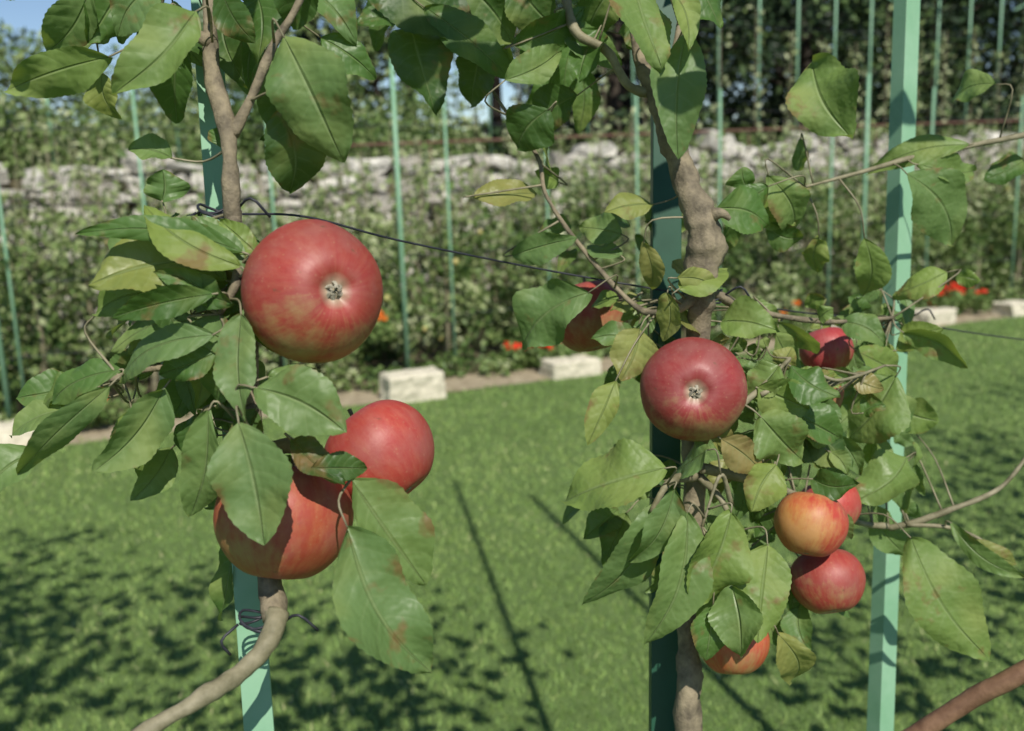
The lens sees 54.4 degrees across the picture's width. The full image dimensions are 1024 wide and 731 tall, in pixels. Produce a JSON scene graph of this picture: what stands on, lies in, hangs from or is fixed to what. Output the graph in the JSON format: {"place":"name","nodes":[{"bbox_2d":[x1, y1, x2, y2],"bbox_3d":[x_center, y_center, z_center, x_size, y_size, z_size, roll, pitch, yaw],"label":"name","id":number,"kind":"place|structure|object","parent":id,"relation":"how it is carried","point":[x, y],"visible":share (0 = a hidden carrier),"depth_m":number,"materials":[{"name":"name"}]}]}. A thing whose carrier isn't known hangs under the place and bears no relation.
{"place":"outdoors","nodes":[
{"label":"outdoors","id":0,"kind":"place"},
{"bbox_2d":[0,0,1022,158],"label":"sky","id":1,"kind":"structure","parent":0,"point":[19,14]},
{"bbox_2d":[0,316,1023,730],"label":"lawn","id":2,"kind":"structure","parent":0,"point":[108,616],"depth_m":3.43,"materials":[{"name":"green plant"}]},
{"bbox_2d":[191,0,274,730],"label":"green trellis post","id":3,"kind":"object","parent":2,"relation":"on","point":[256,698],"depth_m":0.64,"materials":[{"name":"green metal"}]},
{"bbox_2d":[0,0,434,730],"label":"apple tree","id":4,"kind":"object","parent":3,"relation":"attached to","point":[158,276],"visible":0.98,"depth_m":0.57,"materials":[{"name":"green plant"}]},
{"bbox_2d":[213,458,353,579],"bbox_3d":[-0.137,0.089,0.601,0.082,0.075,0.083,3,-6,24],"label":"apple","id":5,"kind":"object","parent":4,"relation":"attached to","point":[305,540],"visible":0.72,"depth_m":0.57,"materials":[{"name":"red plant"}]},
{"bbox_2d":[241,219,382,362],"bbox_3d":[-0.116,-0.043,0.576,0.081,0.083,0.075,-9,7,-31],"label":"apple","id":6,"kind":"object","parent":4,"relation":"attached to","point":[311,290],"visible":1,"depth_m":0.55,"materials":[{"name":"red food"}]},
{"bbox_2d":[324,400,433,498],"bbox_3d":[-0.086,0.054,0.630,0.071,0.065,0.072,-43,-8,25],"label":"apple","id":7,"kind":"object","parent":4,"relation":"attached to","point":[392,440],"visible":0.72,"depth_m":0.60,"materials":[{"name":"red food"}]},
{"bbox_2d":[379,366,445,402],"bbox_3d":[-0.655,0.133,6.530,0.402,0.206,0.234,-7,12,-25],"label":"stone edging block","id":8,"kind":"object","parent":2,"relation":"on","point":[418,384],"depth_m":6.45,"materials":[{"name":"white stone"}]},
{"bbox_2d":[538,354,601,379],"bbox_3d":[0.418,0.008,7.154,0.402,0.136,0.250,-7,12,-23],"label":"stone edging block","id":9,"kind":"object","parent":2,"relation":"on","point":[575,366],"depth_m":7.07,"materials":[{"name":"beige stone"}]},
{"bbox_2d":[649,0,681,730],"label":"green trellis post","id":10,"kind":"object","parent":2,"relation":"on","point":[665,239],"depth_m":0.87,"materials":[{"name":"metal"}]},
{"bbox_2d":[357,0,1023,730],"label":"apple tree","id":11,"kind":"object","parent":2,"relation":"on","point":[719,584],"visible":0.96,"depth_m":0.81,"materials":[{"name":"green plant"}]},
{"bbox_2d":[562,278,627,351],"bbox_3d":[0.071,-0.049,0.930,0.073,0.069,0.077,-8,-7,-30],"label":"apple","id":12,"kind":"object","parent":11,"relation":"attached to","point":[585,324],"visible":0.45,"depth_m":0.90,"materials":[{"name":"red food"}]},
{"bbox_2d":[640,337,747,440],"bbox_3d":[0.142,0.018,0.779,0.083,0.082,0.075,0,2,8],"label":"apple","id":13,"kind":"object","parent":11,"relation":"attached to","point":[693,389],"visible":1,"depth_m":0.75,"materials":[{"name":"red plant"}]},
{"bbox_2d":[704,633,769,674],"bbox_3d":[0.178,0.220,0.800,0.057,0.054,0.061,-1,-13,5],"label":"apple","id":14,"kind":"object","parent":11,"relation":"attached to","point":[725,659],"visible":0.41,"depth_m":0.78,"materials":[{"name":"orange food"}]},
{"bbox_2d":[774,492,848,556],"bbox_3d":[0.240,0.125,0.801,0.058,0.054,0.060,5,-14,31],"label":"apple","id":15,"kind":"object","parent":11,"relation":"attached to","point":[811,524],"visible":1,"depth_m":0.78,"materials":[{"name":"food"}]},
{"bbox_2d":[799,325,853,368],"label":"apple","id":16,"kind":"object","parent":11,"relation":"attached to","point":[836,350],"visible":0.67,"depth_m":0.93,"materials":[{"name":"red food"}]},
{"bbox_2d":[790,549,865,613],"bbox_3d":[0.263,0.177,0.831,0.062,0.056,0.061,-3,-21,-8],"label":"apple","id":17,"kind":"object","parent":11,"relation":"attached to","point":[834,582],"visible":0.91,"depth_m":0.81,"materials":[{"name":"red food"}]},
{"bbox_2d":[801,485,861,523],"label":"apple","id":18,"kind":"object","parent":11,"relation":"attached to","point":[849,501],"visible":0.16,"depth_m":0.86,"materials":[{"name":"red food"}]},
{"bbox_2d":[902,659,1023,730],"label":"pruned branch","id":19,"kind":"object","parent":11,"relation":"attached to","point":[968,701],"visible":1,"depth_m":0.83,"materials":[{"name":"brown plant"}]},
{"bbox_2d":[867,0,919,730],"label":"green trellis post","id":20,"kind":"object","parent":2,"relation":"on","point":[886,566],"depth_m":1.09,"materials":[{"name":"green metal"}]},
{"bbox_2d":[189,197,1023,655],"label":"training wire","id":21,"kind":"object","parent":20,"relation":"attached to","point":[241,617],"visible":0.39,"depth_m":0.69,"materials":[{"name":"grey metal"}]},
{"bbox_2d":[0,263,1023,419],"bbox_3d":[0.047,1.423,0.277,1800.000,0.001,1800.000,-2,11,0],"label":"ground","id":22,"kind":"structure","parent":0,"point":[432,355],"depth_m":8.15,"materials":[{"name":"soil"}]},
{"bbox_2d":[9,99,1009,175],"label":"distant woodland","id":23,"kind":"object","parent":22,"relation":"on","point":[481,131],"depth_m":48.92,"materials":[{"name":"green plant"}]},
{"bbox_2d":[0,107,1023,417],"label":"espalier tree row","id":24,"kind":"object","parent":22,"relation":"on","point":[986,243],"visible":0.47,"depth_m":7.98,"materials":[{"name":"green plant"}]},
{"bbox_2d":[0,129,1023,354],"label":"dry stone wall","id":25,"kind":"structure","parent":22,"relation":"on","point":[186,173],"depth_m":9.91,"materials":[{"name":"grey stone"}]},
{"bbox_2d":[351,119,1023,163],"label":"rusty pipe rail","id":26,"kind":"object","parent":25,"relation":"on","point":[557,137],"visible":0.64,"depth_m":10.86,"materials":[{"name":"brown metal"}]},
{"bbox_2d":[0,61,1023,418],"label":"garden trellis","id":27,"kind":"object","parent":22,"relation":"on","point":[144,201],"visible":0.48,"depth_m":7.02,"materials":[{"name":"green paint"}]},
{"bbox_2d":[0,282,1023,430],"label":"flower border","id":28,"kind":"object","parent":22,"relation":"on","point":[958,298],"visible":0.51,"depth_m":7.29,"materials":[{"name":"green plant"}]},
{"bbox_2d":[0,152,1023,338],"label":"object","id":29,"kind":"object","parent":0,"point":[130,206],"depth_m":9.53,"materials":[{"name":"plant"}]},
{"bbox_2d":[68,309,1009,444],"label":"bare earth path","id":30,"kind":"structure","parent":0,"point":[456,383],"depth_m":6.98,"materials":[{"name":"brown soil"}]},
{"bbox_2d":[0,420,33,445],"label":"stone edging block","id":31,"kind":"object","parent":30,"relation":"on","point":[6,432],"depth_m":5.63,"materials":[{"name":"white stone"}]},
{"bbox_2d":[913,307,956,324],"bbox_3d":[3.725,-0.432,8.830,0.367,0.151,0.251,-7,12,-26],"label":"stone edging block","id":32,"kind":"object","parent":30,"relation":"on","point":[944,315],"depth_m":8.75,"materials":[{"name":"beige stone"}]},
{"bbox_2d":[991,300,1023,316],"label":"stone edging block","id":33,"kind":"object","parent":30,"relation":"on","point":[1012,308],"depth_m":9.12,"materials":[{"name":"beige stone"}]},
{"bbox_2d":[833,386,843,406],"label":"apple","id":34,"kind":"object","parent":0,"point":[838,401],"visible":0.09,"depth_m":0.91,"materials":[{"name":"red food"}]},
{"label":"terrace ground","id":35,"kind":"structure","parent":0,"visible":0},
{"bbox_2d":[0,57,70,175],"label":"garden tree","id":36,"kind":"object","parent":35,"relation":"on","point":[13,95],"visible":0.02,"depth_m":20.59,"materials":[{"name":"green plant"}]},
{"bbox_2d":[0,18,145,178],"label":"garden tree","id":37,"kind":"object","parent":35,"relation":"on","point":[7,68],"visible":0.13,"depth_m":14.02,"materials":[{"name":"green plant"}]},
{"bbox_2d":[89,43,259,163],"bbox_3d":[-6.392,-5.454,20.887,5.001,3.431,4.962,-2,11,0],"label":"garden tree","id":38,"kind":"object","parent":35,"relation":"on","point":[144,89],"visible":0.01,"depth_m":19.97,"materials":[{"name":"green plant"}]},
{"bbox_2d":[108,38,281,171],"bbox_3d":[-3.877,-3.557,13.457,2.841,2.481,2.780,-2,11,0],"label":"garden tree","id":39,"kind":"object","parent":35,"relation":"on","point":[231,85],"visible":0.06,"depth_m":12.93,"materials":[{"name":"green plant"}]},
{"bbox_2d":[287,0,488,157],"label":"garden tree","id":40,"kind":"object","parent":35,"relation":"on","point":[360,94],"visible":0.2,"depth_m":14.55,"materials":[{"name":"green plant"}]},
{"bbox_2d":[0,4,1023,178],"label":"terrace shrubs","id":41,"kind":"object","parent":35,"relation":"on","point":[367,133],"visible":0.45,"depth_m":10.27,"materials":[{"name":"green plant"}]},
{"bbox_2d":[45,0,1023,163],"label":"terrace trellis","id":42,"kind":"object","parent":35,"relation":"on","point":[718,59],"visible":0.21,"depth_m":12.64,"materials":[{"name":"green paint"}]},
{"bbox_2d":[492,0,800,161],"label":"garden tree","id":43,"kind":"object","parent":35,"relation":"on","point":[614,97],"visible":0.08,"depth_m":14.39,"materials":[{"name":"green plant"}]},
{"bbox_2d":[278,0,1023,162],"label":"evergreen hedge","id":44,"kind":"object","parent":35,"relation":"on","point":[496,117],"visible":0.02,"depth_m":22.43,"materials":[{"name":"green plant"}]},
{"bbox_2d":[507,0,830,159],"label":"garden tree","id":45,"kind":"object","parent":35,"relation":"on","point":[627,69],"visible":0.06,"depth_m":18.15,"materials":[{"name":"green plant"}]},
{"bbox_2d":[697,0,982,149],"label":"garden tree","id":46,"kind":"object","parent":35,"relation":"on","point":[809,11],"visible":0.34,"depth_m":15.55,"materials":[{"name":"green plant"}]},
{"bbox_2d":[698,0,1017,146],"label":"garden tree","id":47,"kind":"object","parent":35,"relation":"on","point":[779,92],"visible":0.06,"depth_m":21.25,"materials":[{"name":"green plant"}]},
{"bbox_2d":[773,0,1023,150],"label":"garden tree","id":48,"kind":"object","parent":35,"relation":"on","point":[955,112],"visible":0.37,"depth_m":17.70,"materials":[{"name":"green plant"}]},
{"bbox_2d":[793,0,1023,136],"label":"garden tree","id":49,"kind":"object","parent":35,"relation":"on","point":[1013,60],"visible":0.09,"depth_m":24.23,"materials":[{"name":"green plant"}]},
{"bbox_2d":[919,0,1023,132],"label":"garden tree","id":50,"kind":"object","parent":35,"relation":"on","point":[985,95],"visible":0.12,"depth_m":20.49,"materials":[{"name":"green plant"}]},
{"bbox_2d":[1000,35,1020,78],"bbox_3d":[14.774,-9.198,23.046,7.620,9.285,7.009,-2,11,0],"label":"garden tree","id":51,"kind":"object","parent":35,"relation":"on","point":[1011,57],"visible":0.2,"depth_m":25.39,"materials":[{"name":"green plant"}]}
]}

